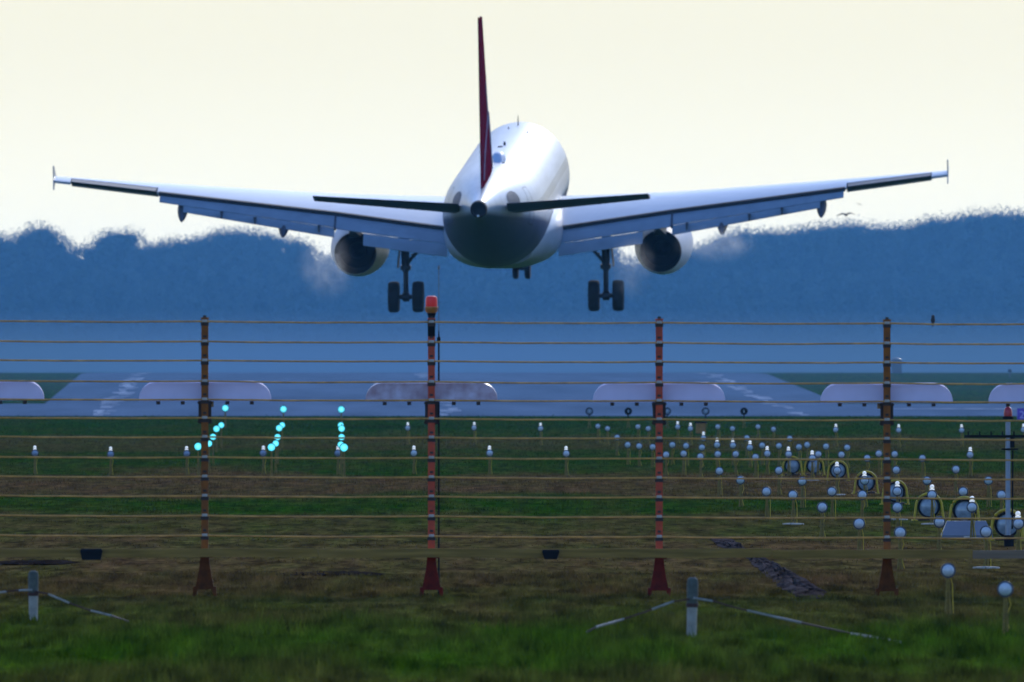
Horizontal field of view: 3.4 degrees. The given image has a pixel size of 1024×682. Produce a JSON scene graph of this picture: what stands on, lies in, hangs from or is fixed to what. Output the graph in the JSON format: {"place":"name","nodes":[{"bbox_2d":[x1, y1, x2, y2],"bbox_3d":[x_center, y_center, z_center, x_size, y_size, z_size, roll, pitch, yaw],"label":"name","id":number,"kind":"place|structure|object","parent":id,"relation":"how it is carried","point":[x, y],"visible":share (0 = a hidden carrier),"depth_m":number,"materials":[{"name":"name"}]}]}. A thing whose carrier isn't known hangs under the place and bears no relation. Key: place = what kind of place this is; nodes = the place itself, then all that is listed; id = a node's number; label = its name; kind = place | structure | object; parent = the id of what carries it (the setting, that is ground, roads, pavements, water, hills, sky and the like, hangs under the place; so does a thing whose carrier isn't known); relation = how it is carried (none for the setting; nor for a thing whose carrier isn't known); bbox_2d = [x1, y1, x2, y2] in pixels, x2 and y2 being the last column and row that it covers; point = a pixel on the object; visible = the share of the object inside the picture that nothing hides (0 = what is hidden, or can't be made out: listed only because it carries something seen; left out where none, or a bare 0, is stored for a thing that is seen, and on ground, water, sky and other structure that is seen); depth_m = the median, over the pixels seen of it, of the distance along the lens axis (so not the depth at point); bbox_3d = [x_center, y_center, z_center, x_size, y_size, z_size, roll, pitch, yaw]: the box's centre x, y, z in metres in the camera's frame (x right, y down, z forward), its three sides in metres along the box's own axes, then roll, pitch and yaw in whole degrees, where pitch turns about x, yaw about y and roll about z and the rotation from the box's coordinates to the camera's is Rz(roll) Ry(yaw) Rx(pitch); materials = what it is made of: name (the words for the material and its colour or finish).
{"place":"outdoors","nodes":[
{"label":"outdoors","id":0,"kind":"place"},
{"bbox_2d":[53,16,948,312],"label":"airliner","id":1,"kind":"object","parent":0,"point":[505,202],"visible":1,"depth_m":649.09,"materials":[{"name":"paint"}]},
{"bbox_2d":[0,362,1023,681],"bbox_3d":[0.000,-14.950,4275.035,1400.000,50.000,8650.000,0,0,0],"label":"ground","id":2,"kind":"structure","parent":0,"point":[810,380],"depth_m":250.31,"materials":[{"name":"green plant"}]},
{"bbox_2d":[0,382,43,403],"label":"antenna cover","id":3,"kind":"object","parent":2,"relation":"on","point":[25,390],"visible":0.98,"depth_m":153.09,"materials":[{"name":"plastic"}]},
{"bbox_2d":[28,570,38,620],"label":"marker stake","id":4,"kind":"object","parent":2,"relation":"on","point":[33,586],"visible":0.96,"depth_m":137.60,"materials":[{"name":"grey wood"}]},
{"bbox_2d":[31,446,38,474],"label":"capped approach lamp","id":5,"kind":"object","parent":2,"relation":"on","point":[34,452],"visible":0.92,"depth_m":336.44,"materials":[{"name":"glass"}]},
{"bbox_2d":[0,560,76,564],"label":"mud streak","id":6,"kind":"object","parent":2,"relation":"on","point":[31,562],"visible":1,"depth_m":179.41,"materials":[{"name":"soil"}]},
{"bbox_2d":[34,591,125,620],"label":"barrier tape","id":7,"kind":"object","parent":2,"relation":"on","point":[68,602],"visible":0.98,"depth_m":137.62,"materials":[{"name":"white plastic"}]},
{"bbox_2d":[107,446,113,475],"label":"capped approach lamp","id":8,"kind":"object","parent":2,"relation":"on","point":[110,452],"visible":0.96,"depth_m":332.27,"materials":[{"name":"glass"}]},
{"bbox_2d":[183,446,189,474],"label":"capped approach lamp","id":9,"kind":"object","parent":2,"relation":"on","point":[186,452],"visible":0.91,"depth_m":334.34,"materials":[{"name":"grey glass"}]},
{"bbox_2d":[194,441,200,475],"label":"cyan lamp","id":10,"kind":"object","parent":2,"relation":"on","point":[197,446],"visible":0.81,"depth_m":325.78,"materials":[{"name":"teal glass"}]},
{"bbox_2d":[139,382,270,406],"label":"antenna cover","id":11,"kind":"object","parent":2,"relation":"on","point":[191,390],"visible":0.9,"depth_m":153.09,"materials":[{"name":"plastic"}]},
{"bbox_2d":[208,439,212,473],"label":"cyan lamp","id":12,"kind":"object","parent":2,"relation":"on","point":[210,443],"visible":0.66,"depth_m":339.40,"materials":[{"name":"teal glass"}]},
{"bbox_2d":[259,445,266,473],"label":"capped approach lamp","id":13,"kind":"object","parent":2,"relation":"on","point":[262,452],"visible":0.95,"depth_m":336.42,"materials":[{"name":"grey glass"}]},
{"bbox_2d":[267,442,275,478],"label":"cyan lamp","id":14,"kind":"object","parent":2,"relation":"on","point":[271,446],"visible":0.96,"depth_m":322.26,"materials":[{"name":"teal glass"}]},
{"bbox_2d":[272,439,278,473],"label":"cyan lamp","id":15,"kind":"object","parent":2,"relation":"on","point":[275,442],"visible":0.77,"depth_m":339.40,"materials":[{"name":"teal glass"}]},
{"bbox_2d":[278,570,383,575],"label":"mud streak","id":16,"kind":"object","parent":2,"relation":"on","point":[354,572],"visible":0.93,"depth_m":169.43,"materials":[{"name":"soil"}]},
{"bbox_2d":[334,446,339,474],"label":"capped approach lamp","id":17,"kind":"object","parent":2,"relation":"on","point":[337,452],"visible":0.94,"depth_m":336.44,"materials":[{"name":"grey glass"}]},
{"bbox_2d":[339,442,347,476],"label":"cyan lamp","id":18,"kind":"object","parent":2,"relation":"on","point":[343,447],"visible":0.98,"depth_m":321.11,"materials":[{"name":"teal glass"}]},
{"bbox_2d":[410,446,417,474],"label":"capped approach lamp","id":19,"kind":"object","parent":2,"relation":"on","point":[413,453],"visible":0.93,"depth_m":336.43,"materials":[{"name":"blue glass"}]},
{"bbox_2d":[365,381,497,404],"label":"antenna cover","id":20,"kind":"object","parent":2,"relation":"on","point":[452,391],"visible":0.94,"depth_m":153.09,"materials":[{"name":"plastic"}]},
{"bbox_2d":[437,265,440,593],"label":"lightning rod","id":21,"kind":"object","parent":2,"relation":"on","point":[438,337],"visible":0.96,"depth_m":153.24,"materials":[{"name":"black paint"}]},
{"bbox_2d":[486,445,492,474],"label":"capped approach lamp","id":22,"kind":"object","parent":2,"relation":"on","point":[489,452],"visible":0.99,"depth_m":336.43,"materials":[{"name":"blue glass"}]},
{"bbox_2d":[0,204,1023,370],"bbox_3d":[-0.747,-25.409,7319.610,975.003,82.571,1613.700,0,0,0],"label":"forest","id":23,"kind":"object","parent":2,"relation":"on","point":[969,268],"visible":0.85,"depth_m":7280.31,"materials":[{"name":"blue plant"}]},
{"bbox_2d":[0,315,1023,595],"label":"wire fence","id":24,"kind":"object","parent":2,"relation":"on","point":[204,417],"visible":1,"depth_m":152.95,"materials":[{"name":"brown metal"}]},
{"bbox_2d":[425,296,437,335],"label":"obstruction beacon","id":25,"kind":"object","parent":24,"relation":"on","point":[431,308],"visible":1,"depth_m":152.97,"materials":[{"name":"red plastic"}]},
{"bbox_2d":[0,548,1023,559],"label":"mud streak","id":26,"kind":"object","parent":2,"relation":"on","point":[90,554],"visible":1,"depth_m":152.79,"materials":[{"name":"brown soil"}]},
{"bbox_2d":[0,372,1023,415],"bbox_3d":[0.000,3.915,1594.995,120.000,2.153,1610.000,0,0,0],"label":"runway","id":27,"kind":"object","parent":2,"relation":"on","point":[307,391],"visible":0.73,"depth_m":844.01,"materials":[{"name":"grey asphalt"}]},
{"bbox_2d":[93,374,146,414],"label":"runway marking","id":28,"kind":"object","parent":27,"relation":"on","point":[122,392],"visible":0.94,"depth_m":863.79,"materials":[{"name":"white paint"}]},
{"bbox_2d":[412,373,460,414],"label":"runway marking","id":29,"kind":"object","parent":27,"relation":"on","point":[448,410],"visible":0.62,"depth_m":816.57,"materials":[{"name":"white paint"}]},
{"bbox_2d":[698,373,808,414],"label":"runway marking","id":30,"kind":"object","parent":27,"relation":"on","point":[723,380],"visible":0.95,"depth_m":880.54,"materials":[{"name":"white paint"}]},
{"bbox_2d":[893,408,1016,408],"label":"runway marking","id":31,"kind":"object","parent":27,"relation":"on","point":[952,408],"visible":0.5,"depth_m":816.57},
{"bbox_2d":[563,446,569,474],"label":"capped approach lamp","id":32,"kind":"object","parent":2,"relation":"on","point":[566,453],"visible":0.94,"depth_m":334.34,"materials":[{"name":"white glass"}]},
{"bbox_2d":[624,441,630,464],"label":"approach lamp","id":33,"kind":"object","parent":2,"relation":"on","point":[627,444],"visible":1,"depth_m":372.62,"materials":[{"name":"blue glass"}]},
{"bbox_2d":[586,598,689,632],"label":"barrier tape","id":34,"kind":"object","parent":2,"relation":"on","point":[622,619],"visible":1,"depth_m":129.28,"materials":[{"name":"white plastic"}]},
{"bbox_2d":[636,443,642,465],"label":"approach lamp","id":35,"kind":"object","parent":2,"relation":"on","point":[639,446],"visible":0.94,"depth_m":366.25,"materials":[{"name":"blue glass"}]},
{"bbox_2d":[649,444,655,466],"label":"approach lamp","id":36,"kind":"object","parent":2,"relation":"on","point":[652,447],"visible":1,"depth_m":362.54,"materials":[{"name":"blue glass"}]},
{"bbox_2d":[593,383,724,407],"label":"antenna cover","id":37,"kind":"object","parent":2,"relation":"on","point":[647,391],"visible":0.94,"depth_m":153.09,"materials":[{"name":"plastic"}]},
{"bbox_2d":[663,451,669,475],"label":"approach lamp","id":38,"kind":"object","parent":2,"relation":"on","point":[666,454],"visible":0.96,"depth_m":330.23,"materials":[{"name":"blue glass"}]},
{"bbox_2d":[669,441,675,464],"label":"approach lamp","id":39,"kind":"object","parent":2,"relation":"on","point":[672,444],"visible":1,"depth_m":372.59,"materials":[{"name":"blue glass"}]},
{"bbox_2d":[680,450,686,474],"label":"approach lamp","id":40,"kind":"object","parent":2,"relation":"on","point":[683,453],"visible":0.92,"depth_m":334.33,"materials":[{"name":"blue glass"}]},
{"bbox_2d":[686,577,697,636],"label":"marker stake","id":41,"kind":"object","parent":2,"relation":"on","point":[692,592],"visible":0.94,"depth_m":129.25,"materials":[{"name":"white plastic"}]},
{"bbox_2d":[694,421,706,433],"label":"junction box","id":42,"kind":"object","parent":2,"relation":"on","point":[700,427],"visible":0.83,"depth_m":560.89,"materials":[{"name":"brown metal"}]},
{"bbox_2d":[697,453,703,476],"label":"approach lamp","id":43,"kind":"object","parent":2,"relation":"on","point":[700,455],"visible":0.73,"depth_m":323.28,"materials":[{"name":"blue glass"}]},
{"bbox_2d":[715,467,723,495],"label":"approach lamp","id":44,"kind":"object","parent":2,"relation":"on","point":[719,471],"visible":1,"depth_m":278.08,"materials":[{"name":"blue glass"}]},
{"bbox_2d":[732,450,738,475],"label":"approach lamp","id":45,"kind":"object","parent":2,"relation":"on","point":[735,453],"visible":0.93,"depth_m":332.25,"materials":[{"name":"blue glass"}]},
{"bbox_2d":[736,475,744,506],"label":"approach lamp","id":46,"kind":"object","parent":2,"relation":"on","point":[740,482],"visible":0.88,"depth_m":255.59,"materials":[{"name":"blue glass"}]},
{"bbox_2d":[746,440,752,467],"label":"capped approach lamp","id":47,"kind":"object","parent":2,"relation":"on","point":[749,447],"visible":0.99,"depth_m":360.11,"materials":[{"name":"blue glass"}]},
{"bbox_2d":[752,453,758,477],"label":"approach lamp","id":48,"kind":"object","parent":2,"relation":"on","point":[755,455],"visible":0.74,"depth_m":321.34,"materials":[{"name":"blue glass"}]},
{"bbox_2d":[759,442,765,464],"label":"approach lamp","id":49,"kind":"object","parent":2,"relation":"on","point":[762,445],"visible":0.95,"depth_m":370.04,"materials":[{"name":"blue glass"}]},
{"bbox_2d":[762,487,771,519],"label":"approach lamp","id":50,"kind":"object","parent":2,"relation":"on","point":[766,491],"visible":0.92,"depth_m":231.86,"materials":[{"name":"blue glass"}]},
{"bbox_2d":[708,538,826,598],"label":"mud track","id":51,"kind":"structure","parent":2,"relation":"on","point":[765,565],"depth_m":165.80,"materials":[{"name":"brown soil"}]},
{"bbox_2d":[764,446,770,474],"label":"capped approach lamp","id":52,"kind":"object","parent":2,"relation":"on","point":[767,453],"visible":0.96,"depth_m":334.34,"materials":[{"name":"white glass"}]},
{"bbox_2d":[775,466,782,494],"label":"approach lamp","id":53,"kind":"object","parent":2,"relation":"on","point":[778,470],"visible":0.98,"depth_m":279.52,"materials":[{"name":"blue glass"}]},
{"bbox_2d":[785,446,791,475],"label":"capped approach lamp","id":54,"kind":"object","parent":2,"relation":"on","point":[788,453],"visible":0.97,"depth_m":332.27,"materials":[{"name":"blue glass"}]},
{"bbox_2d":[781,456,803,475],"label":"floodlight","id":55,"kind":"object","parent":2,"relation":"on","point":[795,466],"visible":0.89,"depth_m":332.80,"materials":[{"name":"black paint"}]},
{"bbox_2d":[783,490,803,524],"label":"approach lamp","id":56,"kind":"object","parent":2,"relation":"on","point":[792,493],"visible":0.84,"depth_m":225.50,"materials":[{"name":"blue glass"}]},
{"bbox_2d":[693,597,900,642],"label":"barrier tape","id":57,"kind":"object","parent":2,"relation":"on","point":[764,614],"visible":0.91,"depth_m":129.24,"materials":[{"name":"white plastic"}]},
{"bbox_2d":[798,477,806,507],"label":"approach lamp","id":58,"kind":"object","parent":2,"relation":"on","point":[802,483],"visible":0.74,"depth_m":253.18,"materials":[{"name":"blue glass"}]},
{"bbox_2d":[807,450,818,480],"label":"capped approach lamp","id":59,"kind":"object","parent":2,"relation":"on","point":[812,456],"visible":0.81,"depth_m":317.53,"materials":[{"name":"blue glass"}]},
{"bbox_2d":[803,458,825,475],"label":"floodlight","id":60,"kind":"object","parent":2,"relation":"on","point":[808,465],"visible":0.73,"depth_m":332.80,"materials":[{"name":"black paint"}]},
{"bbox_2d":[815,450,821,475],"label":"approach lamp","id":61,"kind":"object","parent":2,"relation":"on","point":[818,454],"visible":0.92,"depth_m":332.28,"materials":[{"name":"blue glass"}]},
{"bbox_2d":[817,502,827,536],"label":"approach lamp","id":62,"kind":"object","parent":2,"relation":"on","point":[822,507],"visible":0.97,"depth_m":205.65,"materials":[{"name":"blue glass"}]},
{"bbox_2d":[823,443,829,466],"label":"approach lamp","id":63,"kind":"object","parent":2,"relation":"on","point":[826,446],"visible":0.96,"depth_m":365.02,"materials":[{"name":"blue glass"}]},
{"bbox_2d":[827,487,836,519],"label":"approach lamp","id":64,"kind":"object","parent":2,"relation":"on","point":[831,491],"visible":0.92,"depth_m":231.86,"materials":[{"name":"blue glass"}]},
{"bbox_2d":[827,460,850,480],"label":"floodlight","id":65,"kind":"object","parent":2,"relation":"on","point":[843,469],"visible":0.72,"depth_m":317.30,"materials":[{"name":"black paint"}]},
{"bbox_2d":[833,462,845,494],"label":"capped approach lamp","id":66,"kind":"object","parent":2,"relation":"on","point":[837,470],"visible":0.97,"depth_m":279.51,"materials":[{"name":"blue glass"}]},
{"bbox_2d":[844,444,850,467],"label":"approach lamp","id":67,"kind":"object","parent":2,"relation":"on","point":[847,447],"visible":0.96,"depth_m":360.10,"materials":[{"name":"blue glass"}]},
{"bbox_2d":[853,519,864,549],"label":"approach lamp","id":68,"kind":"object","parent":2,"relation":"on","point":[859,524],"visible":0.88,"depth_m":184.13,"materials":[{"name":"blue glass"}]},
{"bbox_2d":[857,490,866,523],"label":"approach lamp","id":69,"kind":"object","parent":2,"relation":"on","point":[861,493],"visible":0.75,"depth_m":225.51,"materials":[{"name":"blue glass"}]},
{"bbox_2d":[860,471,868,506],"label":"capped approach lamp","id":70,"kind":"object","parent":2,"relation":"on","point":[864,482],"visible":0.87,"depth_m":254.36,"materials":[{"name":"white glass"}]},
{"bbox_2d":[851,470,878,493],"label":"floodlight","id":71,"kind":"object","parent":2,"relation":"on","point":[870,484],"visible":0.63,"depth_m":283.16,"materials":[{"name":"black paint"}]},
{"bbox_2d":[875,450,882,474],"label":"approach lamp","id":72,"kind":"object","parent":2,"relation":"on","point":[878,453],"visible":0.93,"depth_m":334.35,"materials":[{"name":"blue glass"}]},
{"bbox_2d":[821,384,952,408],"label":"antenna cover","id":73,"kind":"object","parent":2,"relation":"on","point":[867,392],"visible":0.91,"depth_m":153.09,"materials":[{"name":"plastic"}]},
{"bbox_2d":[879,479,909,504],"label":"floodlight","id":74,"kind":"object","parent":2,"relation":"on","point":[892,485],"visible":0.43,"depth_m":259.67,"materials":[{"name":"black paint"}]},
{"bbox_2d":[891,358,901,372],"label":"marker cabinet","id":75,"kind":"object","parent":2,"relation":"on","point":[896,367],"visible":0.95,"depth_m":1004.75,"materials":[{"name":"metal"}]},
{"bbox_2d":[892,502,902,538],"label":"approach lamp","id":76,"kind":"object","parent":2,"relation":"on","point":[897,507],"visible":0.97,"depth_m":205.64,"materials":[{"name":"blue glass"}]},
{"bbox_2d":[891,481,907,519],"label":"capped approach lamp","id":77,"kind":"object","parent":2,"relation":"on","point":[897,491],"visible":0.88,"depth_m":232.33,"materials":[{"name":"white glass"}]},
{"bbox_2d":[894,526,905,568],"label":"approach lamp","id":78,"kind":"object","parent":2,"relation":"on","point":[899,531],"visible":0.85,"depth_m":173.99,"materials":[{"name":"blue glass"}]},
{"bbox_2d":[919,454,925,480],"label":"approach lamp","id":79,"kind":"object","parent":2,"relation":"on","point":[921,456],"visible":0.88,"depth_m":317.54,"materials":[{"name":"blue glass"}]},
{"bbox_2d":[911,492,945,520],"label":"floodlight","id":80,"kind":"object","parent":2,"relation":"on","point":[924,507],"visible":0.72,"depth_m":231.15,"materials":[{"name":"black paint"}]},
{"bbox_2d":[921,485,936,524],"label":"capped approach lamp","id":81,"kind":"object","parent":2,"relation":"on","point":[931,493],"visible":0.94,"depth_m":225.51,"materials":[{"name":"blue glass"}]},
{"bbox_2d":[933,516,944,548],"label":"approach lamp","id":82,"kind":"object","parent":2,"relation":"on","point":[939,523],"visible":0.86,"depth_m":186.05,"materials":[{"name":"blue glass"}]},
{"bbox_2d":[941,563,955,613],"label":"approach lamp","id":83,"kind":"object","parent":2,"relation":"on","point":[948,571],"visible":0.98,"depth_m":141.47,"materials":[{"name":"blue glass"}]},
{"bbox_2d":[952,465,959,492],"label":"approach lamp","id":84,"kind":"object","parent":2,"relation":"on","point":[955,469],"visible":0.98,"depth_m":282.45,"materials":[{"name":"blue glass"}]},
{"bbox_2d":[958,487,967,495],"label":"approach lamp","id":85,"kind":"object","parent":2,"relation":"on","point":[962,491],"visible":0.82,"depth_m":231.82,"materials":[{"name":"blue glass"}]},
{"bbox_2d":[948,496,980,520],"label":"floodlight","id":86,"kind":"object","parent":2,"relation":"on","point":[960,510],"visible":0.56,"depth_m":224.43,"materials":[{"name":"paint"}]},
{"bbox_2d":[941,521,992,537],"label":"equipment cabinet","id":87,"kind":"object","parent":2,"relation":"on","point":[956,529],"visible":0.67,"depth_m":205.87,"materials":[{"name":"blue metal"}]},
{"bbox_2d":[966,447,973,475],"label":"capped approach lamp","id":88,"kind":"object","parent":2,"relation":"on","point":[970,454],"visible":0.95,"depth_m":330.22,"materials":[{"name":"white glass"}]},
{"bbox_2d":[965,496,978,537],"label":"capped approach lamp","id":89,"kind":"object","parent":2,"relation":"on","point":[971,506],"visible":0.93,"depth_m":205.66,"materials":[{"name":"blue glass"}]},
{"bbox_2d":[973,526,999,567],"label":"approach lamp","id":90,"kind":"object","parent":2,"relation":"on","point":[985,531],"visible":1,"depth_m":174.84,"materials":[{"name":"blue glass"}]},
{"bbox_2d":[984,476,992,506],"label":"approach lamp","id":91,"kind":"object","parent":2,"relation":"on","point":[988,482],"visible":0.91,"depth_m":254.37,"materials":[{"name":"blue glass"}]},
{"bbox_2d":[964,407,1023,545],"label":"monitor mast","id":92,"kind":"object","parent":2,"relation":"on","point":[1010,445],"visible":0.95,"depth_m":196.97,"materials":[{"name":"grey metal"}]},
{"bbox_2d":[996,490,1005,513],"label":"approach lamp","id":93,"kind":"object","parent":2,"relation":"on","point":[1001,494],"visible":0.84,"depth_m":225.50,"materials":[{"name":"blue glass"}]},
{"bbox_2d":[997,581,1012,635],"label":"approach lamp","id":94,"kind":"object","parent":2,"relation":"on","point":[1005,589],"visible":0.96,"depth_m":129.50,"materials":[{"name":"blue glass"}]},
{"bbox_2d":[988,508,1023,540],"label":"floodlight","id":95,"kind":"object","parent":2,"relation":"on","point":[999,526],"visible":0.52,"depth_m":203.88,"materials":[{"name":"blue paint"}]},
{"bbox_2d":[989,385,1023,406],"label":"antenna cover","id":96,"kind":"object","parent":2,"relation":"on","point":[1012,393],"visible":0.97,"depth_m":153.09,"materials":[{"name":"plastic"}]},
{"bbox_2d":[1012,511,1023,549],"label":"capped approach lamp","id":97,"kind":"object","parent":2,"relation":"on","point":[1017,524],"visible":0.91,"depth_m":184.14,"materials":[{"name":"blue glass"}]},
{"bbox_2d":[1017,408,1023,419],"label":"taxiway sign","id":98,"kind":"object","parent":2,"relation":"on","point":[1020,413],"visible":0.98,"depth_m":699.95,"materials":[{"name":"metal"}]},
{"bbox_2d":[0,565,1023,681],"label":"foreground grass","id":99,"kind":"structure","parent":0,"point":[554,635],"depth_m":129.41,"materials":[{"name":"green plant"}]},
{"bbox_2d":[0,414,1023,445],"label":"runway side grass","id":100,"kind":"structure","parent":0,"point":[499,427],"depth_m":604.82,"materials":[{"name":"green plant"}]},
{"bbox_2d":[0,0,1023,266],"label":"sky","id":101,"kind":"structure","parent":0,"point":[365,97],"materials":[{"name":"white"}]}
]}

